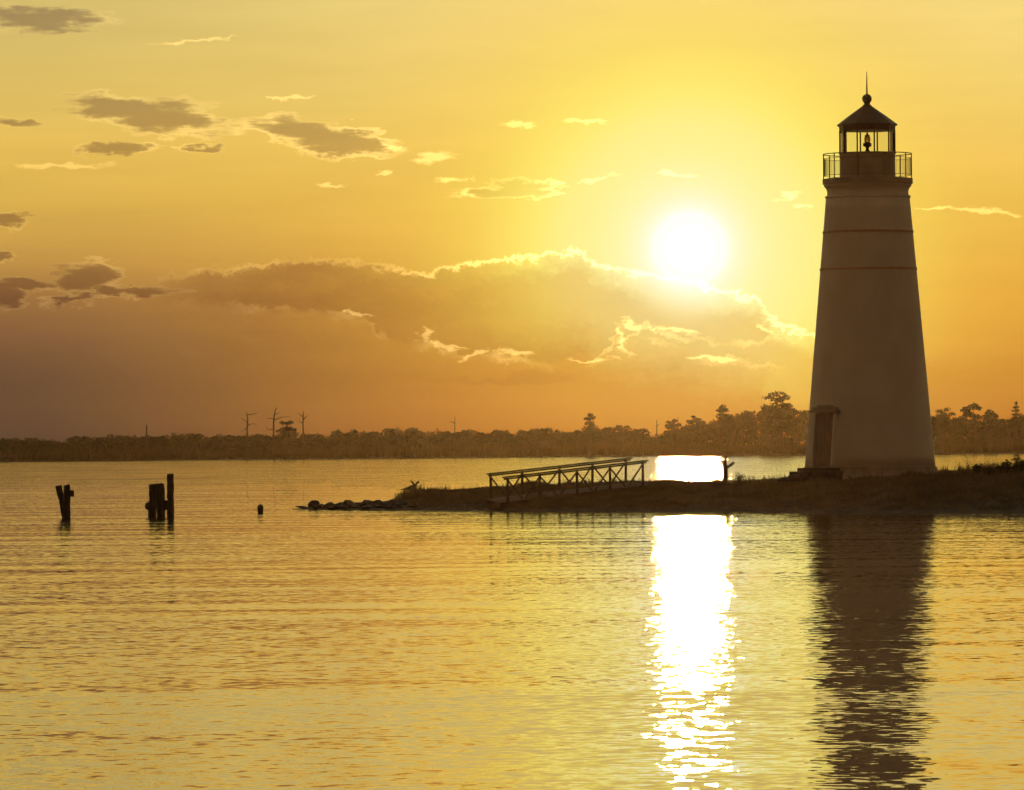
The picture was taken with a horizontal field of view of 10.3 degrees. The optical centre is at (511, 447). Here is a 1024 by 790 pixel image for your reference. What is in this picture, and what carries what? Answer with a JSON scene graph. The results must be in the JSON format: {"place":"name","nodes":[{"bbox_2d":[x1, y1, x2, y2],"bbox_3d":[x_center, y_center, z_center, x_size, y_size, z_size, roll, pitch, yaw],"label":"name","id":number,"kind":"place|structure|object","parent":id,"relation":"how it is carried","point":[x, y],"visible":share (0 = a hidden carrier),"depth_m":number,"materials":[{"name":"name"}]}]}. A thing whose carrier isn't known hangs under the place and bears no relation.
{"place":"outdoors","nodes":[
{"label":"outdoors","id":0,"kind":"place"},
{"bbox_2d":[0,453,1023,789],"bbox_3d":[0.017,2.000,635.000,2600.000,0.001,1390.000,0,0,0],"label":"water","id":1,"kind":"structure","parent":0,"point":[216,631],"depth_m":59.50,"materials":[{"name":"yellow liquid"}]},
{"bbox_2d":[55,485,63,517],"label":"piling","id":2,"kind":"object","parent":1,"relation":"in","point":[59,490],"visible":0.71,"depth_m":168.27,"materials":[{"name":"brown wood"}]},
{"bbox_2d":[63,484,73,517],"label":"piling","id":3,"kind":"object","parent":1,"relation":"in","point":[68,493],"visible":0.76,"depth_m":167.91,"materials":[{"name":"brown wood"}]},
{"bbox_2d":[145,484,157,515],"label":"piling","id":4,"kind":"object","parent":1,"relation":"in","point":[151,506],"visible":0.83,"depth_m":171.90,"materials":[{"name":"brown wood"}]},
{"bbox_2d":[156,483,167,515],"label":"piling","id":5,"kind":"object","parent":1,"relation":"in","point":[162,504],"visible":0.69,"depth_m":172.03,"materials":[{"name":"brown wood"}]},
{"bbox_2d":[167,474,173,515],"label":"piling","id":6,"kind":"object","parent":1,"relation":"in","point":[170,491],"visible":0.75,"depth_m":171.98,"materials":[{"name":"brown wood"}]},
{"bbox_2d":[0,436,1023,461],"bbox_3d":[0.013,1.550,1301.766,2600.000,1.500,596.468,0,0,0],"label":"bank","id":7,"kind":"structure","parent":0,"point":[591,455],"depth_m":1110.97,"materials":[{"name":"plant"}]},
{"bbox_2d":[0,438,18,454],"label":"broadleaf tree","id":8,"kind":"object","parent":7,"relation":"on","point":[7,443],"visible":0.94,"depth_m":1202.51,"materials":[{"name":"brown plant"}]},
{"bbox_2d":[10,438,27,454],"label":"broadleaf tree","id":9,"kind":"object","parent":7,"relation":"on","point":[15,444],"visible":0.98,"depth_m":1203.94,"materials":[{"name":"brown plant"}]},
{"bbox_2d":[19,437,38,451],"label":"broadleaf tree","id":10,"kind":"object","parent":7,"relation":"on","point":[32,442],"visible":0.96,"depth_m":1198.07,"materials":[{"name":"brown plant"}]},
{"bbox_2d":[32,440,47,451],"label":"broadleaf tree","id":11,"kind":"object","parent":7,"relation":"on","point":[42,444],"visible":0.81,"depth_m":1199.33,"materials":[{"name":"brown plant"}]},
{"bbox_2d":[52,441,68,450],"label":"broadleaf tree","id":12,"kind":"object","parent":7,"relation":"on","point":[58,444],"visible":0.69,"depth_m":1196.30,"materials":[{"name":"brown plant"}]},
{"bbox_2d":[64,435,86,450],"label":"broadleaf tree","id":13,"kind":"object","parent":7,"relation":"on","point":[71,440],"visible":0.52,"depth_m":1198.87,"materials":[{"name":"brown plant"}]},
{"bbox_2d":[73,437,92,449],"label":"broadleaf tree","id":14,"kind":"object","parent":7,"relation":"on","point":[85,443],"visible":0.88,"depth_m":1183.29,"materials":[{"name":"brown plant"}]},
{"bbox_2d":[91,437,112,450],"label":"broadleaf tree","id":15,"kind":"object","parent":7,"relation":"on","point":[98,441],"visible":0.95,"depth_m":1191.14,"materials":[{"name":"brown plant"}]},
{"bbox_2d":[101,434,127,450],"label":"broadleaf tree","id":16,"kind":"object","parent":7,"relation":"on","point":[117,441],"visible":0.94,"depth_m":1193.17,"materials":[{"name":"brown plant"}]},
{"bbox_2d":[124,437,145,449],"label":"broadleaf tree","id":17,"kind":"object","parent":7,"relation":"on","point":[133,444],"visible":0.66,"depth_m":1202.85,"materials":[{"name":"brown plant"}]},
{"bbox_2d":[136,435,157,450],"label":"broadleaf tree","id":18,"kind":"object","parent":7,"relation":"on","point":[151,440],"visible":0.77,"depth_m":1188.51,"materials":[{"name":"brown plant"}]},
{"bbox_2d":[153,436,171,449],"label":"broadleaf tree","id":19,"kind":"object","parent":7,"relation":"on","point":[163,443],"visible":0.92,"depth_m":1192.29,"materials":[{"name":"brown plant"}]},
{"bbox_2d":[168,432,185,451],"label":"broadleaf tree","id":20,"kind":"object","parent":7,"relation":"on","point":[177,441],"visible":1,"depth_m":1190.13,"materials":[{"name":"brown plant"}]},
{"bbox_2d":[184,433,207,449],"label":"broadleaf tree","id":21,"kind":"object","parent":7,"relation":"on","point":[197,438],"visible":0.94,"depth_m":1208.98,"materials":[{"name":"brown plant"}]},
{"bbox_2d":[203,436,218,451],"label":"broadleaf tree","id":22,"kind":"object","parent":7,"relation":"on","point":[210,444],"visible":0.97,"depth_m":1184.23,"materials":[{"name":"brown plant"}]},
{"bbox_2d":[216,433,230,452],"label":"broadleaf tree","id":23,"kind":"object","parent":7,"relation":"on","point":[222,440],"visible":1,"depth_m":1191.87,"materials":[{"name":"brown plant"}]},
{"bbox_2d":[224,435,249,448],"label":"broadleaf tree","id":24,"kind":"object","parent":7,"relation":"on","point":[231,443],"visible":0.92,"depth_m":1189.16,"materials":[{"name":"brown plant"}]},
{"bbox_2d":[237,435,252,449],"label":"broadleaf tree","id":25,"kind":"object","parent":7,"relation":"on","point":[244,440],"visible":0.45,"depth_m":1199.73,"materials":[{"name":"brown plant"}]},
{"bbox_2d":[241,412,255,449],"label":"dead tree","id":26,"kind":"object","parent":7,"relation":"on","point":[246,429],"visible":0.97,"depth_m":1148.44,"materials":[{"name":"brown wood"}]},
{"bbox_2d":[245,434,269,452],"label":"broadleaf tree","id":27,"kind":"object","parent":7,"relation":"on","point":[256,441],"visible":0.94,"depth_m":1184.86,"materials":[{"name":"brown plant"}]},
{"bbox_2d":[264,435,282,448],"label":"broadleaf tree","id":28,"kind":"object","parent":7,"relation":"on","point":[269,438],"visible":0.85,"depth_m":1194.45,"materials":[{"name":"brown plant"}]},
{"bbox_2d":[266,408,285,450],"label":"dead tree","id":29,"kind":"object","parent":7,"relation":"on","point":[273,440],"visible":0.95,"depth_m":1148.49,"materials":[{"name":"brown wood"}]},
{"bbox_2d":[276,420,298,452],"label":"bushy tree","id":30,"kind":"object","parent":7,"relation":"on","point":[287,433],"visible":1,"depth_m":1148.36,"materials":[{"name":"brown plant"}]},
{"bbox_2d":[298,411,307,449],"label":"dead tree","id":31,"kind":"object","parent":7,"relation":"on","point":[302,422],"visible":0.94,"depth_m":1148.50,"materials":[{"name":"brown wood"}]},
{"bbox_2d":[297,434,316,448],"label":"broadleaf tree","id":32,"kind":"object","parent":7,"relation":"on","point":[307,439],"visible":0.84,"depth_m":1200.91,"materials":[{"name":"brown plant"}]},
{"bbox_2d":[310,433,332,449],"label":"broadleaf tree","id":33,"kind":"object","parent":7,"relation":"on","point":[323,440],"visible":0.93,"depth_m":1187.31,"materials":[{"name":"brown plant"}]},
{"bbox_2d":[331,429,349,448],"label":"broadleaf tree","id":34,"kind":"object","parent":7,"relation":"on","point":[337,439],"visible":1,"depth_m":1189.32,"materials":[{"name":"brown plant"}]},
{"bbox_2d":[342,429,359,446],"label":"broadleaf tree","id":35,"kind":"object","parent":7,"relation":"on","point":[351,434],"visible":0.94,"depth_m":1196.18,"materials":[{"name":"brown plant"}]},
{"bbox_2d":[355,431,374,447],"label":"broadleaf tree","id":36,"kind":"object","parent":7,"relation":"on","point":[366,438],"visible":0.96,"depth_m":1194.67,"materials":[{"name":"brown plant"}]},
{"bbox_2d":[365,432,383,446],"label":"broadleaf tree","id":37,"kind":"object","parent":7,"relation":"on","point":[376,434],"visible":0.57,"depth_m":1210.26,"materials":[{"name":"brown plant"}]},
{"bbox_2d":[375,428,398,448],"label":"broadleaf tree","id":38,"kind":"object","parent":7,"relation":"on","point":[388,432],"visible":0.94,"depth_m":1207.11,"materials":[{"name":"brown plant"}]},
{"bbox_2d":[386,427,419,446],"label":"broadleaf tree","id":39,"kind":"object","parent":7,"relation":"on","point":[410,438],"visible":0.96,"depth_m":1199.07,"materials":[{"name":"brown plant"}]},
{"bbox_2d":[411,431,425,445],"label":"broadleaf tree","id":40,"kind":"object","parent":7,"relation":"on","point":[418,434],"visible":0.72,"depth_m":1205.65,"materials":[{"name":"brown plant"}]},
{"bbox_2d":[415,434,440,447],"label":"broadleaf tree","id":41,"kind":"object","parent":7,"relation":"on","point":[430,438],"visible":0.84,"depth_m":1183.93,"materials":[{"name":"brown plant"}]},
{"bbox_2d":[435,430,453,447],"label":"broadleaf tree","id":42,"kind":"object","parent":7,"relation":"on","point":[443,439],"visible":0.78,"depth_m":1208.11,"materials":[{"name":"brown plant"}]},
{"bbox_2d":[447,431,469,448],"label":"broadleaf tree","id":43,"kind":"object","parent":7,"relation":"on","point":[462,436],"visible":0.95,"depth_m":1181.01,"materials":[{"name":"brown plant"}]},
{"bbox_2d":[459,429,480,446],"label":"broadleaf tree","id":44,"kind":"object","parent":7,"relation":"on","point":[471,440],"visible":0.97,"depth_m":1183.10,"materials":[{"name":"brown plant"}]},
{"bbox_2d":[477,432,492,447],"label":"broadleaf tree","id":45,"kind":"object","parent":7,"relation":"on","point":[484,439],"visible":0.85,"depth_m":1208.20,"materials":[{"name":"brown plant"}]},
{"bbox_2d":[487,430,510,445],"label":"broadleaf tree","id":46,"kind":"object","parent":7,"relation":"on","point":[499,436],"visible":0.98,"depth_m":1201.01,"materials":[{"name":"brown plant"}]},
{"bbox_2d":[497,434,517,445],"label":"broadleaf tree","id":47,"kind":"object","parent":7,"relation":"on","point":[509,442],"visible":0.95,"depth_m":1204.72,"materials":[{"name":"brown plant"}]},
{"bbox_2d":[0,407,1023,454],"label":"wood","id":48,"kind":"object","parent":7,"relation":"on","point":[758,438],"visible":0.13,"depth_m":1227.85,"materials":[{"name":"green plant"}]},
{"bbox_2d":[511,430,536,446],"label":"broadleaf tree","id":49,"kind":"object","parent":7,"relation":"on","point":[518,439],"visible":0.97,"depth_m":1203.87,"materials":[{"name":"brown plant"}]},
{"bbox_2d":[519,428,548,445],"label":"broadleaf tree","id":50,"kind":"object","parent":7,"relation":"on","point":[526,435],"visible":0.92,"depth_m":1195.22,"materials":[{"name":"brown plant"}]},
{"bbox_2d":[529,427,552,446],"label":"broadleaf tree","id":51,"kind":"object","parent":7,"relation":"on","point":[541,435],"visible":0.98,"depth_m":1184.41,"materials":[{"name":"brown plant"}]},
{"bbox_2d":[546,432,565,445],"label":"broadleaf tree","id":52,"kind":"object","parent":7,"relation":"on","point":[554,438],"visible":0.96,"depth_m":1188.84,"materials":[{"name":"brown plant"}]},
{"bbox_2d":[556,432,572,446],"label":"broadleaf tree","id":53,"kind":"object","parent":7,"relation":"on","point":[566,435],"visible":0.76,"depth_m":1200.79,"materials":[{"name":"brown plant"}]},
{"bbox_2d":[566,430,586,445],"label":"broadleaf tree","id":54,"kind":"object","parent":7,"relation":"on","point":[575,434],"visible":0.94,"depth_m":1196.83,"materials":[{"name":"brown plant"}]},
{"bbox_2d":[582,413,599,445],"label":"slender tree","id":55,"kind":"object","parent":7,"relation":"on","point":[590,429],"visible":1,"depth_m":1153.85,"materials":[{"name":"brown plant"}]},
{"bbox_2d":[583,430,604,444],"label":"broadleaf tree","id":56,"kind":"object","parent":7,"relation":"on","point":[594,438],"visible":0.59,"depth_m":1188.78,"materials":[{"name":"brown plant"}]},
{"bbox_2d":[597,427,618,443],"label":"broadleaf tree","id":57,"kind":"object","parent":7,"relation":"on","point":[607,437],"visible":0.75,"depth_m":1209.83,"materials":[{"name":"brown plant"}]},
{"bbox_2d":[614,425,637,444],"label":"broadleaf tree","id":58,"kind":"object","parent":7,"relation":"on","point":[623,435],"visible":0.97,"depth_m":1201.30,"materials":[{"name":"brown plant"}]},
{"bbox_2d":[629,428,650,444],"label":"broadleaf tree","id":59,"kind":"object","parent":7,"relation":"on","point":[636,433],"visible":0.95,"depth_m":1202.58,"materials":[{"name":"brown plant"}]},
{"bbox_2d":[659,429,680,444],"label":"broadleaf tree","id":60,"kind":"object","parent":7,"relation":"on","point":[667,435],"visible":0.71,"depth_m":1201.50,"materials":[{"name":"brown plant"}]},
{"bbox_2d":[665,419,681,443],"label":"ragged tree","id":61,"kind":"object","parent":7,"relation":"on","point":[672,425],"visible":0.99,"depth_m":1165.45,"materials":[{"name":"brown plant"}]},
{"bbox_2d":[674,426,689,447],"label":"broadleaf tree","id":62,"kind":"object","parent":7,"relation":"on","point":[682,436],"visible":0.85,"depth_m":1205.31,"materials":[{"name":"brown plant"}]},
{"bbox_2d":[682,415,705,446],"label":"spreading tree","id":63,"kind":"object","parent":7,"relation":"on","point":[693,427],"visible":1,"depth_m":1165.35,"materials":[{"name":"brown plant"}]},
{"bbox_2d":[699,422,719,445],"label":"broadleaf tree","id":64,"kind":"object","parent":7,"relation":"on","point":[706,431],"visible":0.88,"depth_m":1202.86,"materials":[{"name":"brown plant"}]},
{"bbox_2d":[710,419,731,447],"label":"broadleaf tree","id":65,"kind":"object","parent":7,"relation":"on","point":[718,436],"visible":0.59,"depth_m":1208.59,"materials":[{"name":"brown plant"}]},
{"bbox_2d":[713,405,731,447],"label":"slender tree","id":66,"kind":"object","parent":7,"relation":"on","point":[721,409],"visible":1,"depth_m":1165.37,"materials":[{"name":"brown plant"}]},
{"bbox_2d":[720,413,748,446],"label":"broadleaf tree","id":67,"kind":"object","parent":7,"relation":"on","point":[736,429],"visible":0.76,"depth_m":1181.49,"materials":[{"name":"brown plant"}]},
{"bbox_2d":[733,410,753,448],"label":"broadleaf tree","id":68,"kind":"object","parent":7,"relation":"on","point":[744,423],"visible":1,"depth_m":1184.87,"materials":[{"name":"brown plant"}]},
{"bbox_2d":[746,410,760,443],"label":"broadleaf tree","id":69,"kind":"object","parent":7,"relation":"on","point":[752,423],"visible":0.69,"depth_m":1209.72,"materials":[{"name":"brown plant"}]},
{"bbox_2d":[756,407,774,444],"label":"broadleaf tree","id":70,"kind":"object","parent":7,"relation":"on","point":[764,433],"visible":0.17,"depth_m":1196.65,"materials":[{"name":"brown plant"}]},
{"bbox_2d":[756,391,794,445],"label":"pine tree","id":71,"kind":"object","parent":7,"relation":"on","point":[777,424],"visible":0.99,"depth_m":1165.03,"materials":[{"name":"brown plant"}]},
{"bbox_2d":[769,407,789,447],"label":"broadleaf tree","id":72,"kind":"object","parent":7,"relation":"on","point":[780,436],"visible":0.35,"depth_m":1192.25,"materials":[{"name":"brown plant"}]},
{"bbox_2d":[786,407,807,445],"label":"broadleaf tree","id":73,"kind":"object","parent":7,"relation":"on","point":[797,424],"visible":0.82,"depth_m":1189.43,"materials":[{"name":"brown plant"}]},
{"bbox_2d":[931,416,941,437],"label":"broadleaf tree","id":74,"kind":"object","parent":7,"relation":"on","point":[934,429],"visible":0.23,"depth_m":1184.36,"materials":[{"name":"brown plant"}]},
{"bbox_2d":[931,407,955,443],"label":"spreading tree","id":75,"kind":"object","parent":7,"relation":"on","point":[944,417],"visible":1,"depth_m":1153.90,"materials":[{"name":"brown plant"}]},
{"bbox_2d":[932,413,955,441],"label":"broadleaf tree","id":76,"kind":"object","parent":7,"relation":"on","point":[939,432],"visible":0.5,"depth_m":1185.46,"materials":[{"name":"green plant"}]},
{"bbox_2d":[939,417,958,443],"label":"broadleaf tree","id":77,"kind":"object","parent":7,"relation":"on","point":[950,428],"visible":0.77,"depth_m":1182.80,"materials":[{"name":"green plant"}]},
{"bbox_2d":[954,416,968,444],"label":"broadleaf tree","id":78,"kind":"object","parent":7,"relation":"on","point":[960,426],"visible":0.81,"depth_m":1193.73,"materials":[{"name":"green plant"}]},
{"bbox_2d":[960,403,981,441],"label":"spreading tree","id":79,"kind":"object","parent":7,"relation":"on","point":[968,412],"visible":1,"depth_m":1154.05,"materials":[{"name":"brown plant"}]},
{"bbox_2d":[980,409,1000,440],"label":"rounded tree","id":80,"kind":"object","parent":7,"relation":"on","point":[988,424],"visible":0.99,"depth_m":1153.95,"materials":[{"name":"brown plant"}]},
{"bbox_2d":[988,419,1008,441],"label":"broadleaf tree","id":81,"kind":"object","parent":7,"relation":"on","point":[1002,428],"visible":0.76,"depth_m":1202.78,"materials":[{"name":"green plant"}]},
{"bbox_2d":[999,419,1021,442],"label":"broadleaf tree","id":82,"kind":"object","parent":7,"relation":"on","point":[1009,429],"visible":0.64,"depth_m":1209.80,"materials":[{"name":"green plant"}]},
{"bbox_2d":[1009,401,1023,445],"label":"conifer tree","id":83,"kind":"object","parent":7,"relation":"on","point":[1015,424],"visible":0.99,"depth_m":1154.08,"materials":[{"name":"brown plant"}]},
{"bbox_2d":[1017,415,1023,440],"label":"broadleaf tree","id":84,"kind":"object","parent":7,"relation":"on","point":[1021,431],"visible":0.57,"depth_m":1208.82,"materials":[{"name":"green plant"}]},
{"bbox_2d":[0,0,1023,445],"label":"sky","id":85,"kind":"structure","parent":0,"point":[486,216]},
{"bbox_2d":[293,476,1023,513],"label":"island","id":86,"kind":"structure","parent":0,"point":[906,510],"depth_m":169.63,"materials":[{"name":"soil"}]},
{"bbox_2d":[308,500,319,508],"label":"rock","id":87,"kind":"object","parent":86,"relation":"on","point":[314,504],"visible":1,"depth_m":188.66,"materials":[{"name":"brown stone"}]},
{"bbox_2d":[343,500,354,506],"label":"rock","id":88,"kind":"object","parent":86,"relation":"on","point":[349,503],"visible":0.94,"depth_m":187.64,"materials":[{"name":"brown stone"}]},
{"bbox_2d":[394,500,409,506],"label":"rock","id":89,"kind":"object","parent":86,"relation":"on","point":[399,503],"visible":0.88,"depth_m":186.07,"materials":[{"name":"brown stone"}]},
{"bbox_2d":[389,483,481,500],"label":"reeds","id":90,"kind":"object","parent":86,"relation":"on","point":[408,492],"visible":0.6,"depth_m":190.09,"materials":[{"name":"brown plant"}]},
{"bbox_2d":[484,457,648,507],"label":"walkway","id":91,"kind":"structure","parent":86,"relation":"on","point":[508,499],"depth_m":181.21,"materials":[{"name":"brown wood"}]},
{"bbox_2d":[719,456,734,481],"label":"bare stump","id":92,"kind":"object","parent":86,"relation":"on","point":[725,467],"visible":0.94,"depth_m":186.23,"materials":[{"name":"brown wood"}]},
{"bbox_2d":[778,477,789,482],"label":"rubble stone","id":93,"kind":"object","parent":86,"relation":"on","point":[785,479],"visible":1,"depth_m":180.42,"materials":[{"name":"brown stone"}]},
{"bbox_2d":[788,474,800,481],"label":"rubble stone","id":94,"kind":"object","parent":86,"relation":"on","point":[793,477],"visible":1,"depth_m":180.95,"materials":[{"name":"brown stone"}]},
{"bbox_2d":[799,473,807,481],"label":"rubble stone","id":95,"kind":"object","parent":86,"relation":"on","point":[803,476],"visible":1,"depth_m":179.94,"materials":[{"name":"brown stone"}]},
{"bbox_2d":[789,72,937,481],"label":"lighthouse","id":96,"kind":"object","parent":86,"relation":"on","point":[869,410],"visible":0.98,"depth_m":181.47,"materials":[{"name":"white paint"}]},
{"bbox_2d":[789,405,842,479],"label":"door","id":97,"kind":"structure","parent":96,"relation":"in","point":[824,431],"depth_m":181.39,"materials":[{"name":"brown paint"}]},
{"bbox_2d":[972,463,991,473],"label":"shrub","id":98,"kind":"object","parent":86,"relation":"on","point":[977,468],"visible":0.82,"depth_m":178.86,"materials":[{"name":"black plant"}]},
{"bbox_2d":[979,467,997,475],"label":"shrub","id":99,"kind":"object","parent":86,"relation":"on","point":[989,470],"visible":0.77,"depth_m":177.63,"materials":[{"name":"black plant"}]},
{"bbox_2d":[993,459,1008,473],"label":"shrub","id":100,"kind":"object","parent":86,"relation":"on","point":[1000,469],"visible":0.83,"depth_m":178.78,"materials":[{"name":"black plant"}]},
{"bbox_2d":[1004,454,1023,472],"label":"shrub","id":101,"kind":"object","parent":86,"relation":"on","point":[1016,465],"visible":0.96,"depth_m":178.27,"materials":[{"name":"black plant"}]},
{"bbox_2d":[388,459,1023,510],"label":"grass","id":102,"kind":"structure","parent":0,"point":[667,493],"depth_m":175.86,"materials":[{"name":"plant"}]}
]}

